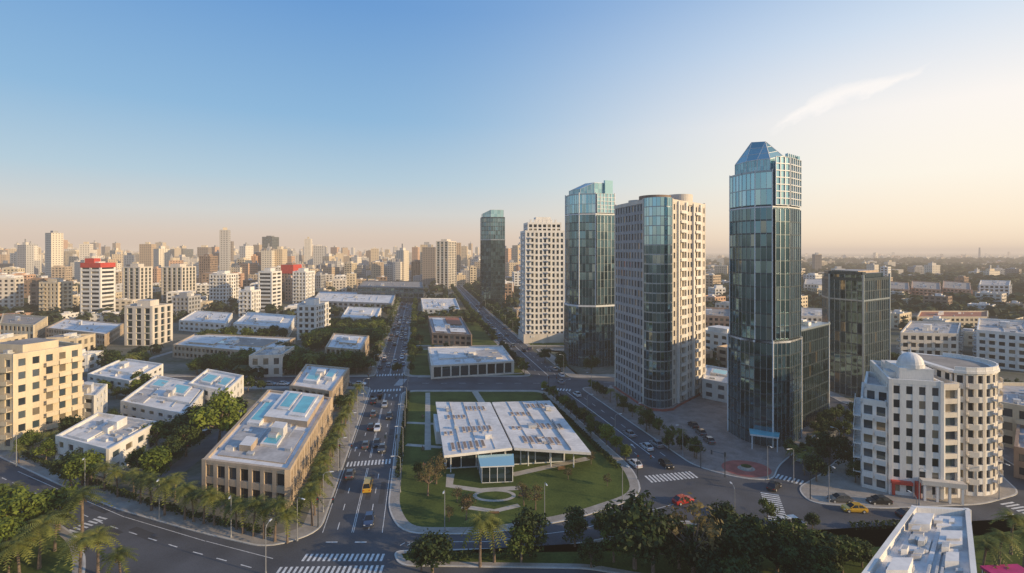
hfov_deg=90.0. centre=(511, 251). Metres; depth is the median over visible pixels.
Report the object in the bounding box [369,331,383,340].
broadleaf tree
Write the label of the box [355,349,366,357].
broadleaf tree
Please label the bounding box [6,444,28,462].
palm tree
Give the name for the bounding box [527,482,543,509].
acacia tree
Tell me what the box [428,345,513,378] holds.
park clubhouse
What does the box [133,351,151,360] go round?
broadleaf tree
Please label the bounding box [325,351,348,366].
broadleaf tree
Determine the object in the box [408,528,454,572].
ficus tree
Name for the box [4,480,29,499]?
palm tree
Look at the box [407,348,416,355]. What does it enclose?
ficus tree
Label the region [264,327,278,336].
ficus tree
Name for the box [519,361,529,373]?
broadleaf tree
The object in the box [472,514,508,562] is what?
palm tree
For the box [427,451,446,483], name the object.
acacia tree
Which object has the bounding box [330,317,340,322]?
ficus tree
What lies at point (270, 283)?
apartment tower
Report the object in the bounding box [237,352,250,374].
broadleaf tree
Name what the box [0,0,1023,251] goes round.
sky
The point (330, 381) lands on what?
colonnaded office building
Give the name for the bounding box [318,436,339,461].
palm tree
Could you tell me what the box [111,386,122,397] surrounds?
ficus tree
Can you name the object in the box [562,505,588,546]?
ficus tree
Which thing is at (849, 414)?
ficus tree
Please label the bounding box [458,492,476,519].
acacia tree
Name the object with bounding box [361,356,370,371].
ficus tree
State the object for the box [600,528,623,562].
broadleaf tree
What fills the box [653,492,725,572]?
acacia tree
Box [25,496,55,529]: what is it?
ficus tree
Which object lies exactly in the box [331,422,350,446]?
palm tree
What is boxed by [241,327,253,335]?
ficus tree
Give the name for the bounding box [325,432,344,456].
palm tree
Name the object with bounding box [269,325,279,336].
ficus tree
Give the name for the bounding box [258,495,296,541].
palm tree
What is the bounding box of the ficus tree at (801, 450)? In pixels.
[795,446,804,453]
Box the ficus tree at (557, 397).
[555,393,563,403]
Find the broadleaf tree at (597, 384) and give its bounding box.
[592,381,600,391]
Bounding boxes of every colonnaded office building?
[202,389,331,508]
[290,364,348,410]
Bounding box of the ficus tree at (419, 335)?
[415,333,423,343]
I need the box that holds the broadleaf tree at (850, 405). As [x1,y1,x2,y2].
[846,401,853,410]
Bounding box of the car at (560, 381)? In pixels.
[557,379,564,383]
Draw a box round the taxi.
[840,502,868,513]
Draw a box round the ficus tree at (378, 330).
[372,326,386,335]
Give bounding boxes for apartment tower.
[39,278,72,311]
[64,250,78,265]
[80,258,115,313]
[122,264,152,299]
[124,299,172,345]
[153,266,160,282]
[161,264,195,300]
[170,248,192,257]
[172,292,200,316]
[199,254,217,282]
[209,270,238,305]
[237,257,248,264]
[239,286,260,316]
[251,254,257,262]
[258,268,281,310]
[262,236,278,249]
[281,263,301,293]
[285,275,292,301]
[292,268,314,303]
[296,298,330,339]
[315,272,325,288]
[344,261,356,277]
[357,263,365,278]
[366,250,370,264]
[409,252,411,262]
[411,260,419,280]
[436,239,455,287]
[708,285,725,294]
[809,285,821,293]
[810,260,827,265]
[907,265,923,273]
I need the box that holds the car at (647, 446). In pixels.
[640,442,653,450]
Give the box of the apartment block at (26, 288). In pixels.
[24,279,29,297]
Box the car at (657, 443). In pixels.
[650,439,663,447]
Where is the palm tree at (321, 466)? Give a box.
[310,464,333,495]
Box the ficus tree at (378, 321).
[375,318,385,324]
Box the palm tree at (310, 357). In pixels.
[298,353,320,364]
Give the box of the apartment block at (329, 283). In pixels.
[326,281,332,287]
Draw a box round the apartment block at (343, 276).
[334,274,345,278]
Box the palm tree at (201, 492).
[190,484,216,523]
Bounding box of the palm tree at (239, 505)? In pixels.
[223,497,258,533]
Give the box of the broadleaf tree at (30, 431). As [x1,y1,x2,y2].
[23,428,44,449]
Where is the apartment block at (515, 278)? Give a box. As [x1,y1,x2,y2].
[512,271,519,286]
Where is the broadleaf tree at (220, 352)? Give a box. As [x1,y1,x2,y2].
[213,350,227,356]
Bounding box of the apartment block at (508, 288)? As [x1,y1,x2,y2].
[505,282,511,299]
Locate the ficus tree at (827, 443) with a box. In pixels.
[811,431,847,466]
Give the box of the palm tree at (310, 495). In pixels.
[292,485,324,525]
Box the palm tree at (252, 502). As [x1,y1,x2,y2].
[236,493,273,536]
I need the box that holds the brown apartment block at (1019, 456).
[1014,424,1023,478]
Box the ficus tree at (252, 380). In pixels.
[244,375,256,390]
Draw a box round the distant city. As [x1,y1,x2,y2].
[0,228,1023,284]
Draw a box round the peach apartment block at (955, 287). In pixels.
[941,281,972,294]
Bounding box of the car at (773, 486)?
[766,480,780,491]
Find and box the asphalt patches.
[28,393,393,540]
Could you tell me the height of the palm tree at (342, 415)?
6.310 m
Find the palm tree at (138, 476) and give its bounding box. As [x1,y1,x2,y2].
[127,471,155,503]
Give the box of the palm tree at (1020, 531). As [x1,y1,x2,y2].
[1004,525,1023,567]
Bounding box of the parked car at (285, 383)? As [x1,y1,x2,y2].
[277,381,289,385]
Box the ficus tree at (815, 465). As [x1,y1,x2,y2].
[803,452,832,481]
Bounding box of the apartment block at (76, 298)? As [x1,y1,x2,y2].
[73,294,79,306]
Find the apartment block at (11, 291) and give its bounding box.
[0,276,23,310]
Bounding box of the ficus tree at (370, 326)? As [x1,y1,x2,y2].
[364,323,376,332]
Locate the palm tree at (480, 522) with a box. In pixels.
[460,510,501,567]
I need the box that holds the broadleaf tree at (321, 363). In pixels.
[318,356,326,365]
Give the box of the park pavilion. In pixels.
[434,401,590,482]
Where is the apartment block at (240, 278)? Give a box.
[232,272,243,288]
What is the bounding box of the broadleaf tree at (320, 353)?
[313,350,325,364]
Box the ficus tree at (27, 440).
[13,431,41,450]
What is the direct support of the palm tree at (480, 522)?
on the pavement at (562, 556)
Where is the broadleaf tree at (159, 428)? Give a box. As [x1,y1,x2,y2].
[141,419,172,446]
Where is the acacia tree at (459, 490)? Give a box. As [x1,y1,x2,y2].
[450,487,462,501]
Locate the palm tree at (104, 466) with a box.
[91,460,118,489]
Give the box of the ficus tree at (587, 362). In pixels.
[583,355,599,372]
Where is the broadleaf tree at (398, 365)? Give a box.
[395,362,401,372]
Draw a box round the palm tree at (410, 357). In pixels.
[405,355,414,362]
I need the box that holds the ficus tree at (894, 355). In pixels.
[891,352,900,359]
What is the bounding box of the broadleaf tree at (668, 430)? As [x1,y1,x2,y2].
[663,425,676,440]
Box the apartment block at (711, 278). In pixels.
[706,273,720,288]
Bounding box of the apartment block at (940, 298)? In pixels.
[923,293,951,306]
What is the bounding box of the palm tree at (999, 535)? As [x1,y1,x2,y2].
[982,527,1023,564]
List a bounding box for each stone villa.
[45,318,123,345]
[325,333,368,365]
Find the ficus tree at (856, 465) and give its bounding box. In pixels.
[845,459,860,482]
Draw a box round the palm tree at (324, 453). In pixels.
[313,450,334,464]
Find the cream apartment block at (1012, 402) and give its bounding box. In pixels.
[998,382,1023,448]
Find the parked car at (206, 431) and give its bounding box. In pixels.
[200,429,211,436]
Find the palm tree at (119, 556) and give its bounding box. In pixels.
[96,545,138,572]
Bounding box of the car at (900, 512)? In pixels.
[895,507,908,517]
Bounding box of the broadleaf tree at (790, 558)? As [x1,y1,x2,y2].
[770,527,818,572]
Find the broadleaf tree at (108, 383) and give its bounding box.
[98,380,112,388]
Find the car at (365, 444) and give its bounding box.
[361,440,369,448]
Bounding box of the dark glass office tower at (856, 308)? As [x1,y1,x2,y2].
[822,269,890,397]
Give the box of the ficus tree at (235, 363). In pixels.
[228,356,243,369]
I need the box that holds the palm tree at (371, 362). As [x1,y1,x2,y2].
[365,359,376,373]
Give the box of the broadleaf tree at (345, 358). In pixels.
[339,349,354,367]
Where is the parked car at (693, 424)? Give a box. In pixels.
[687,421,698,427]
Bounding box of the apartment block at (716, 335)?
[706,325,728,359]
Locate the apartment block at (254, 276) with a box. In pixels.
[248,273,257,279]
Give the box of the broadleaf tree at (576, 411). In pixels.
[572,403,581,418]
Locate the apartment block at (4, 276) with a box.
[0,274,22,277]
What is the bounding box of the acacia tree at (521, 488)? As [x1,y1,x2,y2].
[515,482,530,505]
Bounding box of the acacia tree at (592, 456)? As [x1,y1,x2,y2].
[587,450,595,460]
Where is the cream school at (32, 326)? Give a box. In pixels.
[0,313,47,338]
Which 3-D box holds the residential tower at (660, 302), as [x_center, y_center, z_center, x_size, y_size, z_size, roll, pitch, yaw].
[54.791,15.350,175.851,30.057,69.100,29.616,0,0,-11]
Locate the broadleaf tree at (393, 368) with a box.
[391,363,398,370]
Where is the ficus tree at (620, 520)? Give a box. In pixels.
[602,489,667,569]
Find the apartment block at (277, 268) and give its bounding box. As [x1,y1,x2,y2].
[270,266,280,270]
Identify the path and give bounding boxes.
[405,444,441,447]
[407,422,433,424]
[418,373,522,376]
[425,393,430,449]
[446,474,517,491]
[462,504,519,511]
[472,391,484,401]
[473,489,515,501]
[513,457,588,475]
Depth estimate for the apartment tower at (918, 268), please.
1006.51 m
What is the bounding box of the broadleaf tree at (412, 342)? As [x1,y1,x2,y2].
[408,339,416,345]
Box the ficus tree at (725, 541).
[706,525,744,556]
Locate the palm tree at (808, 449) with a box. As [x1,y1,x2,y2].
[800,446,817,459]
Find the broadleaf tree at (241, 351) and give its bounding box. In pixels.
[230,348,247,358]
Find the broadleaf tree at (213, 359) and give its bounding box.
[208,353,228,370]
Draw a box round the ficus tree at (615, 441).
[608,435,622,452]
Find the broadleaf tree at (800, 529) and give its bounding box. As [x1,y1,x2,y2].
[772,515,825,554]
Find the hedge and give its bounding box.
[22,390,900,559]
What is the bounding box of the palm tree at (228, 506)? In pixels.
[220,495,249,529]
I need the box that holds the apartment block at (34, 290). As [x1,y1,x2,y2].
[30,276,52,304]
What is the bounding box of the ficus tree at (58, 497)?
[36,479,86,529]
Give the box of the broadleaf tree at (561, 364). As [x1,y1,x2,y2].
[557,359,568,367]
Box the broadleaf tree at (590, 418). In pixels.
[585,412,597,427]
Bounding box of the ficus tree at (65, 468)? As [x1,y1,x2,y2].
[61,449,102,485]
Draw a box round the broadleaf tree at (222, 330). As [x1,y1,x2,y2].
[216,326,228,334]
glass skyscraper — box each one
[480,210,504,306]
[564,180,614,366]
[727,141,829,451]
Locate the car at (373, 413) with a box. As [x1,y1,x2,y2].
[370,410,376,416]
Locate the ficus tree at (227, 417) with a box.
[187,387,248,442]
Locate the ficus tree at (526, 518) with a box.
[511,505,550,555]
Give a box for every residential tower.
[518,217,564,342]
[614,194,705,411]
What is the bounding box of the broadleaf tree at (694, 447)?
[688,437,705,458]
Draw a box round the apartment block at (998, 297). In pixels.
[975,291,1006,303]
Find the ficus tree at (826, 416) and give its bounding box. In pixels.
[819,412,833,420]
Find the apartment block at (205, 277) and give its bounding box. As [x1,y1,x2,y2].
[202,272,216,283]
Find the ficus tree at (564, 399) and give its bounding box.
[558,394,570,408]
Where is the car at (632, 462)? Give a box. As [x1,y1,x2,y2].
[627,458,642,467]
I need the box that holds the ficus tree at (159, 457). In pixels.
[137,446,171,480]
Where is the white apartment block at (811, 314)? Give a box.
[801,307,821,321]
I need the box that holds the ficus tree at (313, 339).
[305,334,321,350]
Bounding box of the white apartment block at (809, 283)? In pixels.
[803,279,821,289]
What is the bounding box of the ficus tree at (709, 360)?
[706,357,715,364]
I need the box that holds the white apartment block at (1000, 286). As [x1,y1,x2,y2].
[978,280,1011,294]
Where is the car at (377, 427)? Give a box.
[373,423,380,430]
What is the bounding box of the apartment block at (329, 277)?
[325,273,333,280]
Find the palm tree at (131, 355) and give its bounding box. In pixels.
[122,352,140,360]
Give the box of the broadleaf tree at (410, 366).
[407,362,415,372]
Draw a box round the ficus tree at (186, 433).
[166,422,206,456]
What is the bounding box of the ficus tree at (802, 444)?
[799,440,811,447]
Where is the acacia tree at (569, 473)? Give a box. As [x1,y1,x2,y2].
[564,468,572,478]
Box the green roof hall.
[357,281,423,302]
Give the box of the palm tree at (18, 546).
[0,532,44,572]
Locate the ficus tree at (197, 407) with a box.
[179,403,209,427]
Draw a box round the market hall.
[314,291,394,311]
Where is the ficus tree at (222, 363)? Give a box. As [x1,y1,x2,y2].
[215,355,233,371]
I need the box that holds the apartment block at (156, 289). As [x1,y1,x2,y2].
[153,287,160,296]
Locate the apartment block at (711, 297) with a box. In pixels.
[706,294,725,301]
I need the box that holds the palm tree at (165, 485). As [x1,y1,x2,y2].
[149,475,183,515]
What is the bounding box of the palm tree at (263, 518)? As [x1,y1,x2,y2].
[246,500,273,538]
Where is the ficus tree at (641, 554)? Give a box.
[630,509,681,572]
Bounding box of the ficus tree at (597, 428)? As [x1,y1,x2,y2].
[594,422,603,437]
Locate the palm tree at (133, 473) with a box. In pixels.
[116,467,142,495]
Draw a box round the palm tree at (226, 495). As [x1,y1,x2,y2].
[213,492,235,520]
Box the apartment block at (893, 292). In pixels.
[891,291,908,299]
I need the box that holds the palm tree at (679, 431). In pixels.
[670,428,688,448]
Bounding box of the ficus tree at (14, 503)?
[0,485,54,521]
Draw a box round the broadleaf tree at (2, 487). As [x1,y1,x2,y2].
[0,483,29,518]
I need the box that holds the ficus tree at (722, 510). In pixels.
[706,499,739,528]
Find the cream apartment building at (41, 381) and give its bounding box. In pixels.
[0,338,83,449]
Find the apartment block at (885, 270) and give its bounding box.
[880,266,890,275]
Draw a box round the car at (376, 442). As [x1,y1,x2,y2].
[372,438,380,447]
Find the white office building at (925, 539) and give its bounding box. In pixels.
[862,505,976,572]
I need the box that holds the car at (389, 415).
[386,412,392,418]
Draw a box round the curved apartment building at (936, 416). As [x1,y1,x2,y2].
[853,346,1003,504]
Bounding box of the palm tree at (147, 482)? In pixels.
[128,472,160,510]
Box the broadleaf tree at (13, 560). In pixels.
[0,539,24,572]
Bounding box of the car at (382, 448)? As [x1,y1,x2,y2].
[378,443,385,452]
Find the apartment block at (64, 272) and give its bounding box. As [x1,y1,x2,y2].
[51,265,71,280]
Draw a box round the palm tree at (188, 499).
[175,489,202,521]
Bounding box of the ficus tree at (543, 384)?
[541,381,547,391]
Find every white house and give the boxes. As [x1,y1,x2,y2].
[55,412,158,477]
[82,381,107,418]
[702,365,726,402]
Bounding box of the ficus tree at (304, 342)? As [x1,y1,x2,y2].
[302,335,315,348]
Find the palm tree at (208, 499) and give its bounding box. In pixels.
[192,487,227,525]
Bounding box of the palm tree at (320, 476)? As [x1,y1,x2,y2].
[306,469,334,505]
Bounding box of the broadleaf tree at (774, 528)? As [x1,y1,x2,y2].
[761,517,798,571]
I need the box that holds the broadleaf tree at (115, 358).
[104,352,125,363]
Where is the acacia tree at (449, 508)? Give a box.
[445,504,455,521]
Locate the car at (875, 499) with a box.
[865,494,892,504]
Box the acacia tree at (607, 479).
[603,474,611,485]
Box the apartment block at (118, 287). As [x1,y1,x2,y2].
[116,283,121,291]
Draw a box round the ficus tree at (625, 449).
[619,444,631,460]
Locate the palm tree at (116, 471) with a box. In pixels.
[98,465,127,496]
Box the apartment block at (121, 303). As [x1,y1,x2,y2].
[116,298,139,311]
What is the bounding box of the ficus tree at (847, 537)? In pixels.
[842,534,857,541]
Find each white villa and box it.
[87,358,162,395]
[120,375,203,421]
[179,310,232,331]
[188,369,243,407]
[341,306,380,320]
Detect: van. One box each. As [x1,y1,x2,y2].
[362,477,372,492]
[778,514,803,523]
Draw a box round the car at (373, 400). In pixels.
[370,398,376,403]
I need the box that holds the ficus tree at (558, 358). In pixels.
[554,351,566,369]
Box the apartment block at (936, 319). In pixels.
[923,316,950,321]
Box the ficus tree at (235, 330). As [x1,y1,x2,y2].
[227,326,237,334]
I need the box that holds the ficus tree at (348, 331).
[343,327,356,333]
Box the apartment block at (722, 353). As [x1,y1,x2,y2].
[717,344,726,367]
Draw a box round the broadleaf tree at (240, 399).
[232,396,247,411]
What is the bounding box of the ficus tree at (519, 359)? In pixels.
[514,357,524,365]
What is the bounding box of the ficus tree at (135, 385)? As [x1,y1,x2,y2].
[125,377,146,391]
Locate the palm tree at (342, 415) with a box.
[333,411,351,431]
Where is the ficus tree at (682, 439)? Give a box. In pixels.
[676,434,689,446]
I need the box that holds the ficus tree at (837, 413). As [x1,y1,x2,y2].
[827,407,841,421]
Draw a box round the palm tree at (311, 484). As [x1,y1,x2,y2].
[301,480,327,515]
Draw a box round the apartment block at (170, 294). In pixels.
[166,290,196,302]
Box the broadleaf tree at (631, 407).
[627,402,636,416]
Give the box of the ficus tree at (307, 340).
[304,333,321,349]
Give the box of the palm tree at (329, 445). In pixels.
[320,440,340,470]
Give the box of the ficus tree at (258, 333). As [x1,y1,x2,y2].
[253,328,267,335]
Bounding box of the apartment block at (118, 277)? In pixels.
[116,270,121,283]
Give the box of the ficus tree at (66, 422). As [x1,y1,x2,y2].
[58,414,83,432]
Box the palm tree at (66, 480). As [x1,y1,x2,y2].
[59,473,75,485]
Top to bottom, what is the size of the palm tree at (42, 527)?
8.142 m
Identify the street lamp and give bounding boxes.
[13,434,16,466]
[156,479,159,517]
[265,519,271,572]
[296,498,304,540]
[322,471,333,511]
[391,456,400,491]
[443,490,445,530]
[544,483,547,515]
[622,465,628,501]
[767,445,772,478]
[787,449,794,483]
[828,465,834,501]
[918,468,927,504]
[998,463,1009,499]
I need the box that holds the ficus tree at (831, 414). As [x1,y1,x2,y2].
[821,409,835,418]
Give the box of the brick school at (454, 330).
[428,316,471,345]
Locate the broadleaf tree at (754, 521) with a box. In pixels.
[726,513,778,568]
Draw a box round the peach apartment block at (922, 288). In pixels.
[910,281,942,295]
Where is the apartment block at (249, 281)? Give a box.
[243,278,257,288]
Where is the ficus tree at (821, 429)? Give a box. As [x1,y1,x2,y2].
[814,426,827,434]
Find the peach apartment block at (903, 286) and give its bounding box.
[891,281,910,296]
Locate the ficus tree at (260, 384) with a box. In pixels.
[256,380,267,390]
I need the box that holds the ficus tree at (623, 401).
[617,395,628,411]
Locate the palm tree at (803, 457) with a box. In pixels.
[794,451,808,474]
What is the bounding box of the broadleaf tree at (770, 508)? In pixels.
[758,497,780,519]
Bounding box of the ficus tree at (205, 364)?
[196,357,212,369]
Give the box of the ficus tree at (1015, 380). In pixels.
[1004,378,1022,381]
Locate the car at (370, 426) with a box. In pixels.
[367,423,374,429]
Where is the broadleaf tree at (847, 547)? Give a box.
[832,534,865,572]
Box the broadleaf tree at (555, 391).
[547,385,559,399]
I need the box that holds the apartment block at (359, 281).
[356,278,365,289]
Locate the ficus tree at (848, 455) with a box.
[842,448,859,468]
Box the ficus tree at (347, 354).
[339,350,354,367]
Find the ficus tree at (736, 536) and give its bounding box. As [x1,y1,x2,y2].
[716,517,765,568]
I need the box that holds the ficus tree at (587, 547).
[577,536,604,567]
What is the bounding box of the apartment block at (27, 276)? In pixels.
[14,273,35,279]
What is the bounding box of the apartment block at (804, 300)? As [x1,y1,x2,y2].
[801,295,807,307]
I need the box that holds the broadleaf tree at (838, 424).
[834,417,852,436]
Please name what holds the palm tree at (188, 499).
on the pavement at (252, 395)
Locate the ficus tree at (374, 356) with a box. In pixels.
[368,352,379,360]
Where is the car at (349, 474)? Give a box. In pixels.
[345,469,354,478]
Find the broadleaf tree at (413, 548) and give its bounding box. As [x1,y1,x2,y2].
[403,539,428,571]
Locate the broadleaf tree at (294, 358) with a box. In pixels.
[284,353,303,374]
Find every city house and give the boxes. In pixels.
[0,311,33,316]
[0,333,27,341]
[46,332,94,350]
[48,311,78,323]
[82,310,121,321]
[82,349,103,371]
[197,294,207,300]
[201,299,212,310]
[249,345,294,376]
[285,304,297,314]
[315,288,330,292]
[513,307,519,317]
[706,348,712,358]
[901,297,911,303]
[961,328,975,346]
[967,302,995,309]
[1006,301,1023,307]
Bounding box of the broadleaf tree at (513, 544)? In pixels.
[502,525,534,562]
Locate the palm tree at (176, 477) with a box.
[163,471,188,501]
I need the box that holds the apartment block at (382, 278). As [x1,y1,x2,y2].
[376,276,386,280]
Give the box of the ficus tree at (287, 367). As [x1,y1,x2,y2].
[282,355,297,374]
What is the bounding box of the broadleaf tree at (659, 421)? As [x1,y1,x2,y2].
[651,416,665,434]
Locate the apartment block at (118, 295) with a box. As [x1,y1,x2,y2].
[116,292,121,298]
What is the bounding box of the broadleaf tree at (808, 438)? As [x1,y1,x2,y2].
[805,434,815,444]
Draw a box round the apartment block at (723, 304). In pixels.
[715,301,728,307]
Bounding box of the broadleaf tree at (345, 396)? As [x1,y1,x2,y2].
[339,394,350,403]
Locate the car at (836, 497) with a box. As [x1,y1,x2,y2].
[827,492,853,502]
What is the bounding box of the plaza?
[721,460,771,476]
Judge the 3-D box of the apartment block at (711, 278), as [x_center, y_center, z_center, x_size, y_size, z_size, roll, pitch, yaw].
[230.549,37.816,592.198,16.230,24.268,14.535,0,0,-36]
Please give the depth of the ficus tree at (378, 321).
310.19 m
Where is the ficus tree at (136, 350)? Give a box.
[127,348,142,352]
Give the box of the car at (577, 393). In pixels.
[573,391,581,396]
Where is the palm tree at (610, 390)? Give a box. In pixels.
[605,388,615,401]
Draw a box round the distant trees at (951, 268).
[0,257,1023,377]
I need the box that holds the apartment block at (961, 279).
[954,276,968,281]
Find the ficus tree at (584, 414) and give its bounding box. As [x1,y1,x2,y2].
[577,407,590,424]
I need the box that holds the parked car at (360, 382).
[354,381,365,385]
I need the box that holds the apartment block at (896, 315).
[891,310,910,328]
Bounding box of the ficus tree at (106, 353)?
[95,349,122,364]
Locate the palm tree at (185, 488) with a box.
[164,480,201,519]
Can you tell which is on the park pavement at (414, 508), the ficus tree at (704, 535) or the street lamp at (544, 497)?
the street lamp at (544, 497)
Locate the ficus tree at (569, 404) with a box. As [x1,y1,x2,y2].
[564,398,576,413]
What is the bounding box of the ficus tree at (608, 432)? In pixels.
[600,423,614,444]
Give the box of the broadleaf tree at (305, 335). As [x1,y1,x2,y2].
[302,332,310,340]
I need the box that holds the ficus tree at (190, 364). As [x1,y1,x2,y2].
[186,358,198,374]
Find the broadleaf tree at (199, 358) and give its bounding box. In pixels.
[189,357,206,373]
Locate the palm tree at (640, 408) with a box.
[632,405,642,416]
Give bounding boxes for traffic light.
[316,497,333,527]
[339,444,352,467]
[384,434,396,456]
[637,454,651,478]
[687,443,700,467]
[711,449,725,476]
[802,466,811,498]
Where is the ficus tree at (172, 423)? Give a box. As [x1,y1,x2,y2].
[164,413,193,434]
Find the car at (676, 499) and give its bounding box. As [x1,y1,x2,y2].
[671,494,693,505]
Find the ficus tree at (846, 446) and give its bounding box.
[835,434,853,451]
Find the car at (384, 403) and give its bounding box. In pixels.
[381,400,387,406]
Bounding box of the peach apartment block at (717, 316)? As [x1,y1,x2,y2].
[706,307,728,327]
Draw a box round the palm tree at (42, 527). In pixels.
[15,513,71,569]
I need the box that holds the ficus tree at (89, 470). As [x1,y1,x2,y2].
[67,448,105,486]
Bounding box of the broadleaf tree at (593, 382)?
[588,379,594,386]
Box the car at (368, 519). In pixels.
[363,511,374,526]
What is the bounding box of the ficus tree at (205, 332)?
[195,329,211,334]
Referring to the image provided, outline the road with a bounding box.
[0,277,1023,572]
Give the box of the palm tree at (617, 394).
[612,393,621,406]
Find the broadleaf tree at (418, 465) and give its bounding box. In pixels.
[412,462,424,472]
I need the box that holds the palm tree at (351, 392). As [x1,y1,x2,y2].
[345,390,357,406]
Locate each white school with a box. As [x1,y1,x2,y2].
[233,312,295,336]
[421,298,459,314]
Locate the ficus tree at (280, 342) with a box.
[274,341,288,345]
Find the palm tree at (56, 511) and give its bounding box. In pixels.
[41,506,81,551]
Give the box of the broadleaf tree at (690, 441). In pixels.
[685,436,701,456]
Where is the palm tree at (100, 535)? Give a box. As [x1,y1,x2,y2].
[70,524,121,572]
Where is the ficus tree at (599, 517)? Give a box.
[590,508,607,539]
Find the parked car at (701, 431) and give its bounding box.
[695,428,706,435]
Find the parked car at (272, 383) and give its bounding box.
[264,381,276,385]
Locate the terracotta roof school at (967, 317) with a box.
[917,311,987,326]
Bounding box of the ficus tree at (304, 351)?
[297,348,311,353]
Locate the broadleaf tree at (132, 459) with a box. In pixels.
[121,445,149,469]
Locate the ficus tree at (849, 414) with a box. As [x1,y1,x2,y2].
[842,408,853,430]
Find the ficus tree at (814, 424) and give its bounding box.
[809,421,819,432]
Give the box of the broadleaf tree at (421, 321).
[418,317,425,327]
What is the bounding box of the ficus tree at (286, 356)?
[283,353,290,373]
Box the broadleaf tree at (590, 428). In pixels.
[585,422,594,433]
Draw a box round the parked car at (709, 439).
[702,436,715,443]
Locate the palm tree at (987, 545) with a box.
[973,534,1011,572]
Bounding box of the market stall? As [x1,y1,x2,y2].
[980,564,1023,572]
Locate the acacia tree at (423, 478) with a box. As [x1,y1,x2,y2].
[414,465,441,495]
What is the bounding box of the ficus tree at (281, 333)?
[278,328,288,336]
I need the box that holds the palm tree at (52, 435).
[37,430,59,456]
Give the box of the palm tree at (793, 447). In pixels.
[786,444,800,463]
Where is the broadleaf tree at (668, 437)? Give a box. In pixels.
[661,432,674,449]
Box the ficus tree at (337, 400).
[334,394,342,408]
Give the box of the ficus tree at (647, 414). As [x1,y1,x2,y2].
[637,406,655,431]
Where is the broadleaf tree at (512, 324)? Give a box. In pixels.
[509,321,515,327]
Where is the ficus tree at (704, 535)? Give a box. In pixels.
[679,524,717,557]
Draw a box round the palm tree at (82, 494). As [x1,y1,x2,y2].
[55,485,112,534]
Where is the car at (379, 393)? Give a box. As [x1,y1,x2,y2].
[377,390,382,395]
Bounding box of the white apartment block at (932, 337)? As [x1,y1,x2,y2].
[897,321,963,355]
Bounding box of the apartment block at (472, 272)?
[469,265,476,284]
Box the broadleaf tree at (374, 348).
[368,345,381,355]
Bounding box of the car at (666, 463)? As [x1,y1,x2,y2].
[658,458,673,468]
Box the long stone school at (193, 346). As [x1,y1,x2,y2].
[173,333,294,358]
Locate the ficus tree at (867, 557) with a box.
[850,537,873,567]
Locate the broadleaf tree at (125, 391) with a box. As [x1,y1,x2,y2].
[119,386,130,397]
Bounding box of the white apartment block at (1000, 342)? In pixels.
[973,318,1023,371]
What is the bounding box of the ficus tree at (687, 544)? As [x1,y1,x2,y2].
[661,520,699,568]
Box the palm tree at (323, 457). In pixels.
[308,454,332,487]
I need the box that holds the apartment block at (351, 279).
[346,272,355,291]
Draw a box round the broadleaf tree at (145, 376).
[130,371,153,383]
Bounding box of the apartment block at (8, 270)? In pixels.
[3,267,24,273]
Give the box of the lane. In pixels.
[119,388,287,498]
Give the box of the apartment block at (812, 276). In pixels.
[803,273,821,279]
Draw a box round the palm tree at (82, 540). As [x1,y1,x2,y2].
[52,528,106,572]
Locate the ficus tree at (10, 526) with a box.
[0,516,30,561]
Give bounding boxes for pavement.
[0,386,369,545]
[0,511,85,572]
[143,329,390,376]
[388,390,639,534]
[394,518,1023,572]
[404,349,529,376]
[408,311,499,345]
[460,285,563,345]
[537,349,614,376]
[583,387,820,479]
[800,451,1017,508]
[830,391,854,403]
[998,445,1013,464]
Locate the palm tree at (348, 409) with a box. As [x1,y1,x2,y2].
[338,405,356,426]
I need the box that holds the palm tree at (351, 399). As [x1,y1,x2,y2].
[343,395,358,415]
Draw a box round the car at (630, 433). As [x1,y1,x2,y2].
[623,429,635,436]
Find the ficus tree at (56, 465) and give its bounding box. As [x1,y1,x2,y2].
[49,448,81,484]
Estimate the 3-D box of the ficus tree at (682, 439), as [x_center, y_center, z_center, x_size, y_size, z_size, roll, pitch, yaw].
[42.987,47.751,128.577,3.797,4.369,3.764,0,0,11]
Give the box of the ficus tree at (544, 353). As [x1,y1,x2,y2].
[537,348,550,362]
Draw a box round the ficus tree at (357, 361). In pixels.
[348,352,364,372]
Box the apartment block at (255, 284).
[250,282,257,288]
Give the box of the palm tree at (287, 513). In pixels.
[271,506,303,543]
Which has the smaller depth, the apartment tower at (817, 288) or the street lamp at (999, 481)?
the street lamp at (999, 481)
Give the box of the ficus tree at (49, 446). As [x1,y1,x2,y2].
[29,437,56,459]
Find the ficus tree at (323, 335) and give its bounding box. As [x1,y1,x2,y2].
[321,333,332,342]
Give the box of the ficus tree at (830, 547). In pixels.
[804,528,847,570]
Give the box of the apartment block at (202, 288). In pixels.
[196,283,208,295]
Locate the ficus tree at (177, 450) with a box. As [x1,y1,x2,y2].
[159,438,185,466]
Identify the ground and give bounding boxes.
[24,252,1023,381]
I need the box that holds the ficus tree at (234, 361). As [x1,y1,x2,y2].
[225,357,240,369]
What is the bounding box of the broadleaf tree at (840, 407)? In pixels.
[835,404,844,418]
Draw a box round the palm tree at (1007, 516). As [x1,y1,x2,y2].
[990,507,1023,554]
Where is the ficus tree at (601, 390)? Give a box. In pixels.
[598,384,608,397]
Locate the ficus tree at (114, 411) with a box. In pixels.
[107,408,122,414]
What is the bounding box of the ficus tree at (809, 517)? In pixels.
[804,512,820,528]
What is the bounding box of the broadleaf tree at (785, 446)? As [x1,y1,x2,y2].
[783,437,796,456]
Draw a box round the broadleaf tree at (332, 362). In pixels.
[323,351,343,366]
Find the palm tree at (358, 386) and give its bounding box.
[352,383,366,401]
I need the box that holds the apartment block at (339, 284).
[333,278,346,291]
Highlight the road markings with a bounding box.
[3,287,1023,572]
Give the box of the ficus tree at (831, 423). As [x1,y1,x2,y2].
[826,421,835,429]

